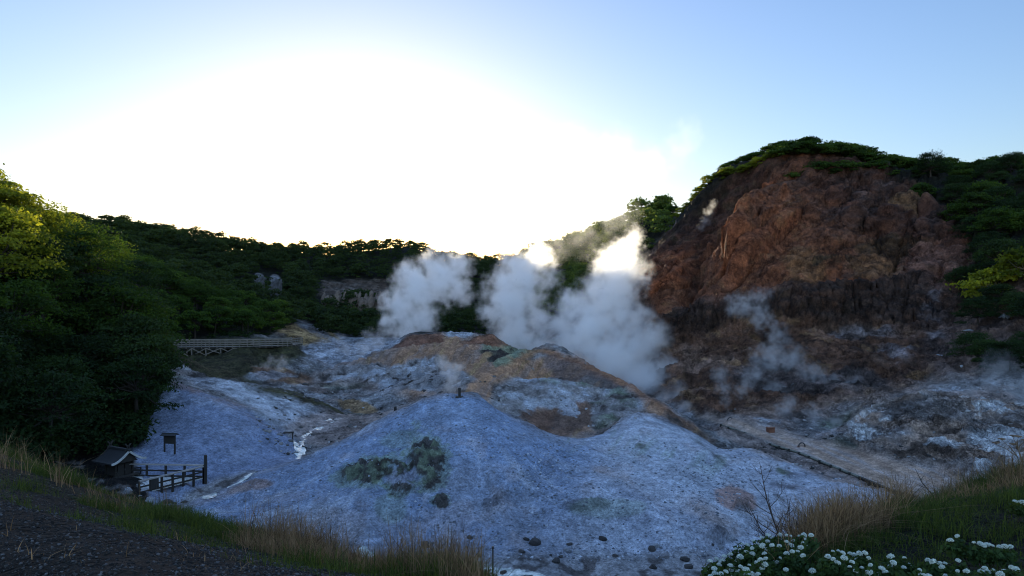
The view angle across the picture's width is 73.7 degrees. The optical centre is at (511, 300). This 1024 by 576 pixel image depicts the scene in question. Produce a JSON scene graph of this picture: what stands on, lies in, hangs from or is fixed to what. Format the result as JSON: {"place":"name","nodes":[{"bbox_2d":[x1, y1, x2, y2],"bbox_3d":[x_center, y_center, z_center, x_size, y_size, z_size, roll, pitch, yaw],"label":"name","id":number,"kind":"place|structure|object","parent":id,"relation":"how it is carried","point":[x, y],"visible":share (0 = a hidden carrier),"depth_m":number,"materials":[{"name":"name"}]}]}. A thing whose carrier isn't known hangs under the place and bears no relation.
{"place":"outdoors","nodes":[
{"label":"outdoors","id":0,"kind":"place"},
{"bbox_2d":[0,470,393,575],"bbox_3d":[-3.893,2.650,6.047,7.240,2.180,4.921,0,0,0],"label":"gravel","id":1,"kind":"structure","parent":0,"point":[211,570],"depth_m":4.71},
{"bbox_2d":[293,418,333,458],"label":"water","id":2,"kind":"structure","parent":0,"point":[301,450],"depth_m":52.22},
{"bbox_2d":[29,206,687,466],"bbox_3d":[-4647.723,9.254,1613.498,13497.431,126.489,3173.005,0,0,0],"label":"hills","id":3,"kind":"structure","parent":0,"point":[374,283],"depth_m":215.21,"materials":[{"name":"plant"}]},
{"bbox_2d":[0,260,16,335],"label":"broadleaf tree","id":4,"kind":"object","parent":3,"relation":"on","point":[7,302],"visible":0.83,"depth_m":43.90,"materials":[{"name":"green plant"}]},
{"bbox_2d":[0,331,36,410],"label":"broadleaf tree","id":5,"kind":"object","parent":3,"relation":"on","point":[7,355],"visible":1,"depth_m":38.85,"materials":[{"name":"green plant"}]},
{"bbox_2d":[0,163,51,243],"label":"broadleaf tree","id":6,"kind":"object","parent":3,"relation":"on","point":[7,191],"visible":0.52,"depth_m":55.88,"materials":[{"name":"green plant"}]},
{"bbox_2d":[0,199,68,285],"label":"broadleaf tree","id":7,"kind":"object","parent":3,"relation":"on","point":[13,263],"visible":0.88,"depth_m":50.59,"materials":[{"name":"green plant"}]},
{"bbox_2d":[0,201,70,278],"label":"broadleaf tree","id":8,"kind":"object","parent":3,"relation":"on","point":[43,249],"visible":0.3,"depth_m":54.25,"materials":[{"name":"green plant"}]},
{"bbox_2d":[0,268,75,336],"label":"broadleaf tree","id":9,"kind":"object","parent":3,"relation":"on","point":[36,301],"visible":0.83,"depth_m":47.40,"materials":[{"name":"green plant"}]},
{"bbox_2d":[0,188,84,250],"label":"broadleaf tree","id":10,"kind":"object","parent":3,"relation":"on","point":[50,211],"visible":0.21,"depth_m":59.62,"materials":[{"name":"green plant"}]},
{"bbox_2d":[0,236,91,296],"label":"broadleaf tree","id":11,"kind":"object","parent":3,"relation":"on","point":[71,268],"visible":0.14,"depth_m":57.08,"materials":[{"name":"green plant"}]},
{"bbox_2d":[1,264,92,326],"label":"broadleaf tree","id":12,"kind":"object","parent":3,"relation":"on","point":[54,286],"visible":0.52,"depth_m":53.66,"materials":[{"name":"green plant"}]},
{"bbox_2d":[18,199,90,229],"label":"broadleaf tree","id":13,"kind":"object","parent":3,"relation":"on","point":[70,215],"visible":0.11,"depth_m":73.90,"materials":[{"name":"green plant"}]},
{"bbox_2d":[5,232,109,313],"bbox_3d":[-41.388,-1.700,61.490,9.310,8.771,8.562,0,0,-24],"label":"broadleaf tree","id":14,"kind":"object","parent":3,"relation":"on","point":[87,256],"visible":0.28,"depth_m":61.22,"materials":[{"name":"green plant"}]},
{"bbox_2d":[0,368,117,461],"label":"broadleaf tree","id":15,"kind":"object","parent":3,"relation":"on","point":[54,384],"visible":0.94,"depth_m":40.76,"materials":[{"name":"green plant"}]},
{"bbox_2d":[15,354,105,410],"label":"broadleaf tree","id":16,"kind":"object","parent":3,"relation":"on","point":[56,362],"visible":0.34,"depth_m":46.22,"materials":[{"name":"green plant"}]},
{"bbox_2d":[47,217,112,274],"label":"broadleaf tree","id":17,"kind":"object","parent":3,"relation":"on","point":[79,240],"visible":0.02,"depth_m":67.63,"materials":[{"name":"green plant"}]},
{"bbox_2d":[38,218,139,300],"bbox_3d":[-41.546,-2.851,65.375,10.376,10.385,10.635,0,0,-29],"label":"broadleaf tree","id":18,"kind":"object","parent":3,"relation":"on","point":[79,232],"visible":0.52,"depth_m":64.69,"materials":[{"name":"green plant"}]},
{"bbox_2d":[52,272,147,335],"bbox_3d":[-37.057,1.190,61.239,9.448,7.636,9.118,0,0,35],"label":"broadleaf tree","id":19,"kind":"object","parent":3,"relation":"on","point":[90,281],"visible":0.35,"depth_m":59.63,"materials":[{"name":"green plant"}]},
{"bbox_2d":[56,266,175,341],"bbox_3d":[-37.609,1.588,64.040,8.814,9.638,9.151,0,0,10],"label":"broadleaf tree","id":20,"kind":"object","parent":3,"relation":"on","point":[108,291],"visible":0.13,"depth_m":62.46,"materials":[{"name":"green plant"}]},
{"bbox_2d":[99,240,147,272],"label":"broadleaf tree","id":21,"kind":"object","parent":3,"relation":"on","point":[126,258],"visible":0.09,"depth_m":82.68,"materials":[{"name":"green plant"}]},
{"bbox_2d":[64,281,186,361],"bbox_3d":[-33.374,3.052,59.137,9.625,9.531,9.245,0,0,7],"label":"broadleaf tree","id":22,"kind":"object","parent":3,"relation":"on","point":[132,298],"visible":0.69,"depth_m":58.01,"materials":[{"name":"green plant"}]},
{"bbox_2d":[81,312,190,373],"bbox_3d":[-31.502,4.912,56.367,7.905,8.099,8.596,0,0,38],"label":"broadleaf tree","id":23,"kind":"object","parent":3,"relation":"on","point":[151,326],"visible":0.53,"depth_m":55.33,"materials":[{"name":"green plant"}]},
{"bbox_2d":[88,348,186,411],"bbox_3d":[-27.517,6.901,49.939,6.734,6.909,6.095,0,0,23],"label":"broadleaf tree","id":24,"kind":"object","parent":3,"relation":"on","point":[142,370],"visible":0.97,"depth_m":49.33,"materials":[{"name":"green plant"}]},
{"bbox_2d":[91,330,194,391],"bbox_3d":[-28.662,6.125,53.703,7.049,7.601,7.142,0,0,20],"label":"broadleaf tree","id":25,"kind":"object","parent":3,"relation":"on","point":[144,344],"visible":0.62,"depth_m":53.03,"materials":[{"name":"green plant"}]},
{"bbox_2d":[111,257,174,297],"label":"broadleaf tree","id":26,"kind":"object","parent":3,"relation":"on","point":[148,276],"visible":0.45,"depth_m":78.49,"materials":[{"name":"green plant"}]},
{"bbox_2d":[150,268,189,293],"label":"broadleaf tree","id":27,"kind":"object","parent":3,"relation":"on","point":[168,276],"visible":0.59,"depth_m":122.68,"materials":[{"name":"green plant"}]},
{"bbox_2d":[165,292,195,313],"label":"broadleaf tree","id":28,"kind":"object","parent":3,"relation":"on","point":[182,305],"visible":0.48,"depth_m":119.75,"materials":[{"name":"green plant"}]},
{"bbox_2d":[173,309,213,338],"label":"broadleaf tree","id":29,"kind":"object","parent":3,"relation":"on","point":[186,318],"visible":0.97,"depth_m":114.98,"materials":[{"name":"green plant"}]},
{"bbox_2d":[175,284,211,306],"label":"broadleaf tree","id":30,"kind":"object","parent":3,"relation":"on","point":[193,292],"visible":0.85,"depth_m":127.55,"materials":[{"name":"green plant"}]},
{"bbox_2d":[179,279,218,310],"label":"broadleaf tree","id":31,"kind":"object","parent":3,"relation":"on","point":[199,283],"visible":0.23,"depth_m":134.98,"materials":[{"name":"green plant"}]},
{"bbox_2d":[199,306,236,333],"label":"broadleaf tree","id":32,"kind":"object","parent":3,"relation":"on","point":[225,312],"visible":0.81,"depth_m":120.73,"materials":[{"name":"green plant"}]},
{"bbox_2d":[202,295,233,316],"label":"broadleaf tree","id":33,"kind":"object","parent":3,"relation":"on","point":[217,301],"visible":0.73,"depth_m":124.70,"materials":[{"name":"green plant"}]},
{"bbox_2d":[228,308,259,331],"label":"broadleaf tree","id":34,"kind":"object","parent":3,"relation":"on","point":[246,314],"visible":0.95,"depth_m":122.88,"materials":[{"name":"green plant"}]},
{"bbox_2d":[234,290,260,305],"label":"broadleaf tree","id":35,"kind":"object","parent":3,"relation":"on","point":[249,295],"visible":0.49,"depth_m":161.53,"materials":[{"name":"green plant"}]},
{"bbox_2d":[233,303,268,330],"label":"broadleaf tree","id":36,"kind":"object","parent":3,"relation":"on","point":[253,308],"visible":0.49,"depth_m":129.50,"materials":[{"name":"green plant"}]},
{"bbox_2d":[253,299,285,317],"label":"broadleaf tree","id":37,"kind":"object","parent":3,"relation":"on","point":[267,305],"visible":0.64,"depth_m":156.53,"materials":[{"name":"green plant"}]},
{"bbox_2d":[254,310,290,334],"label":"broadleaf tree","id":38,"kind":"object","parent":3,"relation":"on","point":[279,316],"visible":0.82,"depth_m":148.89,"materials":[{"name":"green plant"}]},
{"bbox_2d":[58,212,562,337],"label":"forest","id":39,"kind":"object","parent":3,"relation":"on","point":[141,235],"visible":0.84,"depth_m":241.72,"materials":[{"name":"plant"}]},
{"bbox_2d":[321,289,389,312],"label":"rock outcrop","id":40,"kind":"object","parent":3,"relation":"on","point":[370,301],"visible":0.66,"depth_m":235.50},
{"bbox_2d":[517,193,676,316],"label":"forest","id":41,"kind":"object","parent":3,"relation":"on","point":[609,231],"visible":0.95,"depth_m":198.83,"materials":[{"name":"plant"}]},
{"bbox_2d":[355,546,545,575],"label":"water","id":42,"kind":"structure","parent":0,"point":[518,572],"depth_m":29.83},
{"bbox_2d":[0,454,1023,575],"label":"ground","id":43,"kind":"structure","parent":0,"point":[28,530],"depth_m":5.18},
{"bbox_2d":[1,485,398,572],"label":"weeds","id":44,"kind":"object","parent":43,"relation":"on","point":[128,543],"visible":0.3,"depth_m":4.86,"materials":[{"name":"green plant"}]},
{"bbox_2d":[0,441,516,575],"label":"grass","id":45,"kind":"structure","parent":43,"relation":"on","point":[198,520],"depth_m":7.00,"materials":[{"name":"plant"}]},
{"bbox_2d":[0,429,538,575],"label":"dry grass","id":46,"kind":"structure","parent":43,"relation":"on","point":[292,537],"depth_m":6.86,"materials":[{"name":"plant"}]},
{"bbox_2d":[700,539,773,575],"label":"flowering shrub","id":47,"kind":"object","parent":43,"relation":"on","point":[741,563],"visible":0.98,"depth_m":5.13,"materials":[{"name":"green plant"}]},
{"bbox_2d":[737,462,796,537],"bbox_3d":[2.320,1.932,6.241,0.630,0.936,0.396,0,0,0],"label":"bare shrub","id":48,"kind":"object","parent":43,"relation":"on","point":[759,528],"visible":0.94,"depth_m":6.23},
{"bbox_2d":[752,532,821,575],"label":"flowering shrub","id":49,"kind":"object","parent":43,"relation":"on","point":[795,559],"visible":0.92,"depth_m":5.07,"materials":[{"name":"green plant"}]},
{"bbox_2d":[813,549,900,575],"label":"flowering shrub","id":50,"kind":"object","parent":43,"relation":"on","point":[839,563],"visible":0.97,"depth_m":4.70,"materials":[{"name":"green plant"}]},
{"bbox_2d":[700,440,1023,564],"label":"dry grass","id":51,"kind":"structure","parent":43,"relation":"on","point":[831,517],"depth_m":6.53,"materials":[{"name":"plant"}]},
{"bbox_2d":[883,555,972,575],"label":"flowering shrub","id":52,"kind":"object","parent":43,"relation":"on","point":[934,567],"visible":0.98,"depth_m":4.63,"materials":[{"name":"green plant"}]},
{"bbox_2d":[939,534,1023,570],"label":"flowering shrub","id":53,"kind":"object","parent":43,"relation":"on","point":[984,554],"visible":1,"depth_m":5.04,"materials":[{"name":"green plant"}]},
{"bbox_2d":[957,565,1023,575],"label":"flowering shrub","id":54,"kind":"object","parent":43,"relation":"on","point":[988,572],"visible":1,"depth_m":4.49,"materials":[{"name":"white plant"}]},
{"bbox_2d":[992,434,1023,460],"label":"umbel plant","id":55,"kind":"object","parent":43,"relation":"on","point":[1013,444],"visible":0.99,"depth_m":9.60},
{"bbox_2d":[1003,500,1023,524],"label":"flowering shrub","id":56,"kind":"object","parent":43,"relation":"on","point":[1016,508],"visible":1,"depth_m":6.22,"materials":[{"name":"green plant"}]},
{"bbox_2d":[0,0,1023,259],"label":"sky","id":57,"kind":"structure","parent":0,"point":[479,127],"materials":[{"name":"white"}]},
{"bbox_2d":[48,220,1023,509],"bbox_3d":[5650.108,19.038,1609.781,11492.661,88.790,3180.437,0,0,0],"label":"valley terrain","id":58,"kind":"structure","parent":0,"point":[214,418],"depth_m":64.87,"materials":[{"name":"stone"}]},
{"bbox_2d":[91,440,146,478],"bbox_3d":[-23.879,9.844,41.499,2.104,2.542,2.152,0,0,28],"label":"wooden shrine","id":59,"kind":"object","parent":58,"relation":"on","point":[112,458],"visible":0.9,"depth_m":41.15,"materials":[{"name":"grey wood"}]},
{"bbox_2d":[117,462,130,475],"bbox_3d":[-23.412,10.195,41.255,0.071,0.722,0.840,0,0,28],"label":"door","id":60,"kind":"structure","parent":59,"relation":"in","point":[120,468],"depth_m":41.19,"materials":[{"name":"brown wood"}]},
{"bbox_2d":[129,455,206,492],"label":"fence","id":61,"kind":"structure","parent":58,"relation":"on","point":[159,482],"depth_m":40.70,"materials":[{"name":"brown wood"}]},
{"bbox_2d":[160,433,179,453],"bbox_3d":[-23.315,9.776,46.500,1.100,1.556,0.544,0,0,8],"label":"notice board","id":62,"kind":"object","parent":58,"relation":"on","point":[169,438],"visible":1,"depth_m":46.44,"materials":[{"name":"brown wood"}]},
{"bbox_2d":[173,337,302,355],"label":"boardwalk","id":63,"kind":"structure","parent":58,"relation":"on","point":[216,347],"depth_m":111.64,"materials":[{"name":"brown wood"}]},
{"bbox_2d":[0,173,1012,465],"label":"undergrowth","id":64,"kind":"object","parent":58,"relation":"on","point":[126,417],"visible":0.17,"depth_m":47.12,"materials":[{"name":"green plant"}]},
{"bbox_2d":[255,310,1017,486],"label":"valley rubble","id":65,"kind":"object","parent":58,"relation":"on","point":[734,448],"visible":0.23,"depth_m":59.26,"materials":[{"name":"stone"}]},
{"bbox_2d":[720,424,914,497],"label":"retaining wall","id":66,"kind":"structure","parent":58,"relation":"on","point":[877,485],"depth_m":51.07,"materials":[{"name":"wood"}]},
{"bbox_2d":[963,338,1010,368],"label":"broadleaf tree","id":67,"kind":"object","parent":58,"relation":"on","point":[982,354],"visible":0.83,"depth_m":70.78,"materials":[{"name":"green plant"}]},
{"bbox_2d":[984,338,1023,370],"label":"broadleaf tree","id":68,"kind":"object","parent":58,"relation":"on","point":[1008,353],"visible":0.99,"depth_m":68.66,"materials":[{"name":"green plant"}]},
{"bbox_2d":[186,392,891,575],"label":"grey hill","id":69,"kind":"structure","parent":0,"point":[391,470],"depth_m":37.03,"materials":[{"name":"stone"}]},
{"bbox_2d":[216,395,884,563],"bbox_3d":[3.284,9.549,38.472,42.192,6.424,15.146,0,0,0],"label":"rubble","id":70,"kind":"object","parent":69,"relation":"on","point":[563,499],"visible":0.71,"depth_m":36.90,"materials":[{"name":"stone"}]},
{"bbox_2d":[594,150,1023,413],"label":"cliff","id":71,"kind":"structure","parent":0,"point":[758,287],"depth_m":104.57,"materials":[{"name":"stone"}]},
{"bbox_2d":[785,139,821,153],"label":"windswept tree","id":72,"kind":"object","parent":71,"relation":"on","point":[811,143],"visible":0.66,"depth_m":151.96,"materials":[{"name":"green plant"}]},
{"bbox_2d":[798,143,839,154],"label":"windswept tree","id":73,"kind":"object","parent":71,"relation":"on","point":[823,152],"visible":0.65,"depth_m":151.82,"materials":[{"name":"green plant"}]},
{"bbox_2d":[803,159,835,169],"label":"windswept tree","id":74,"kind":"object","parent":71,"relation":"on","point":[825,164],"visible":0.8,"depth_m":147.48,"materials":[{"name":"green plant"}]},
{"bbox_2d":[828,142,860,155],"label":"windswept tree","id":75,"kind":"object","parent":71,"relation":"on","point":[844,148],"visible":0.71,"depth_m":151.76,"materials":[{"name":"green plant"}]},
{"bbox_2d":[842,149,868,160],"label":"windswept tree","id":76,"kind":"object","parent":71,"relation":"on","point":[850,154],"visible":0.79,"depth_m":151.69,"materials":[{"name":"green plant"}]},
{"bbox_2d":[848,150,883,161],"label":"windswept tree","id":77,"kind":"object","parent":71,"relation":"on","point":[872,156],"visible":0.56,"depth_m":151.09,"materials":[{"name":"green plant"}]},
{"bbox_2d":[864,159,896,168],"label":"windswept tree","id":78,"kind":"object","parent":71,"relation":"on","point":[879,162],"visible":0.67,"depth_m":145.95,"materials":[{"name":"green plant"}]},
{"bbox_2d":[876,153,910,164],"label":"windswept tree","id":79,"kind":"object","parent":71,"relation":"on","point":[891,157],"visible":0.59,"depth_m":149.15,"materials":[{"name":"green plant"}]},
{"bbox_2d":[891,157,922,168],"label":"windswept tree","id":80,"kind":"object","parent":71,"relation":"on","point":[906,159],"visible":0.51,"depth_m":148.20,"materials":[{"name":"green plant"}]},
{"bbox_2d":[909,182,939,196],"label":"broadleaf tree","id":81,"kind":"object","parent":71,"relation":"on","point":[927,187],"visible":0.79,"depth_m":133.55,"materials":[{"name":"green plant"}]},
{"bbox_2d":[909,149,954,177],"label":"broadleaf tree","id":82,"kind":"object","parent":71,"relation":"on","point":[940,160],"visible":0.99,"depth_m":139.81,"materials":[{"name":"green plant"}]},
{"bbox_2d":[937,202,971,220],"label":"broadleaf tree","id":83,"kind":"object","parent":71,"relation":"on","point":[950,211],"visible":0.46,"depth_m":122.82,"materials":[{"name":"green plant"}]},
{"bbox_2d":[939,181,971,203],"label":"broadleaf tree","id":84,"kind":"object","parent":71,"relation":"on","point":[957,188],"visible":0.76,"depth_m":129.90,"materials":[{"name":"green plant"}]},
{"bbox_2d":[941,174,972,186],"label":"broadleaf tree","id":85,"kind":"object","parent":71,"relation":"on","point":[958,178],"visible":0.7,"depth_m":133.93,"materials":[{"name":"green plant"}]},
{"bbox_2d":[936,262,981,284],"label":"broadleaf tree","id":86,"kind":"object","parent":71,"relation":"on","point":[961,271],"visible":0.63,"depth_m":99.08,"materials":[{"name":"green plant"}]},
{"bbox_2d":[944,330,995,356],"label":"broadleaf tree","id":87,"kind":"object","parent":71,"relation":"on","point":[969,336],"visible":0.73,"depth_m":75.61,"materials":[{"name":"green plant"}]},
{"bbox_2d":[947,191,1003,220],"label":"broadleaf tree","id":88,"kind":"object","parent":71,"relation":"on","point":[970,197],"visible":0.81,"depth_m":116.12,"materials":[{"name":"green plant"}]},
{"bbox_2d":[948,216,1003,237],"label":"broadleaf tree","id":89,"kind":"object","parent":71,"relation":"on","point":[970,219],"visible":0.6,"depth_m":112.21,"materials":[{"name":"green plant"}]},
{"bbox_2d":[951,295,1002,324],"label":"broadleaf tree","id":90,"kind":"object","parent":71,"relation":"on","point":[974,301],"visible":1,"depth_m":81.72,"materials":[{"name":"green plant"}]},
{"bbox_2d":[961,159,992,171],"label":"broadleaf tree","id":91,"kind":"object","parent":71,"relation":"on","point":[970,165],"visible":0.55,"depth_m":141.49,"materials":[{"name":"green plant"}]},
{"bbox_2d":[945,267,1023,297],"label":"broadleaf tree","id":92,"kind":"object","parent":71,"relation":"on","point":[986,275],"visible":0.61,"depth_m":88.02,"materials":[{"name":"green plant"}]},
{"bbox_2d":[962,230,1013,258],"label":"broadleaf tree","id":93,"kind":"object","parent":71,"relation":"on","point":[985,237],"visible":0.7,"depth_m":100.86,"materials":[{"name":"green plant"}]},
{"bbox_2d":[970,160,1005,177],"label":"broadleaf tree","id":94,"kind":"object","parent":71,"relation":"on","point":[984,170],"visible":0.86,"depth_m":133.41,"materials":[{"name":"green plant"}]},
{"bbox_2d":[962,180,1015,202],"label":"broadleaf tree","id":95,"kind":"object","parent":71,"relation":"on","point":[980,186],"visible":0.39,"depth_m":122.64,"materials":[{"name":"green plant"}]},
{"bbox_2d":[967,204,1020,235],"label":"broadleaf tree","id":96,"kind":"object","parent":71,"relation":"on","point":[1003,220],"visible":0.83,"depth_m":105.82,"materials":[{"name":"green plant"}]},
{"bbox_2d":[967,237,1023,271],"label":"broadleaf tree","id":97,"kind":"object","parent":71,"relation":"on","point":[994,249],"visible":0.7,"depth_m":92.38,"materials":[{"name":"green plant"}]},
{"bbox_2d":[977,184,1015,207],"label":"broadleaf tree","id":98,"kind":"object","parent":71,"relation":"on","point":[1001,189],"visible":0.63,"depth_m":117.16,"materials":[{"name":"green plant"}]},
{"bbox_2d":[976,282,1017,311],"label":"broadleaf tree","id":99,"kind":"object","parent":71,"relation":"on","point":[996,294],"visible":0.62,"depth_m":83.49,"materials":[{"name":"green plant"}]},
{"bbox_2d":[984,170,1012,182],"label":"broadleaf tree","id":100,"kind":"object","parent":71,"relation":"on","point":[1001,176],"visible":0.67,"depth_m":128.45,"materials":[{"name":"green plant"}]},
{"bbox_2d":[979,197,1023,217],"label":"broadleaf tree","id":101,"kind":"object","parent":71,"relation":"on","point":[1009,202],"visible":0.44,"depth_m":111.72,"materials":[{"name":"green plant"}]},
{"bbox_2d":[991,246,1023,277],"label":"broadleaf tree","id":102,"kind":"object","parent":71,"relation":"on","point":[1009,267],"visible":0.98,"depth_m":86.06,"materials":[{"name":"green plant"}]},
{"bbox_2d":[992,152,1023,174],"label":"broadleaf tree","id":103,"kind":"object","parent":71,"relation":"on","point":[1010,166],"visible":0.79,"depth_m":133.86,"materials":[{"name":"green plant"}]},
{"bbox_2d":[994,290,1023,316],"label":"broadleaf tree","id":104,"kind":"object","parent":71,"relation":"on","point":[1010,297],"visible":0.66,"depth_m":79.92,"materials":[{"name":"green plant"}]},
{"bbox_2d":[1004,294,1023,316],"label":"broadleaf tree","id":105,"kind":"object","parent":71,"relation":"on","point":[1019,307],"visible":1,"depth_m":76.30,"materials":[{"name":"green plant"}]},
{"bbox_2d":[1006,210,1023,231],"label":"broadleaf tree","id":106,"kind":"object","parent":71,"relation":"on","point":[1015,223],"visible":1,"depth_m":102.01,"materials":[{"name":"green plant"}]},
{"bbox_2d":[699,412,973,497],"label":"gravel plain","id":107,"kind":"structure","parent":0,"point":[859,461],"depth_m":51.56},
{"bbox_2d":[699,458,1023,575],"bbox_3d":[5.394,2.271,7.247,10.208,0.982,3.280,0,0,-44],"label":"grass","id":108,"kind":"structure","parent":0,"point":[946,522],"depth_m":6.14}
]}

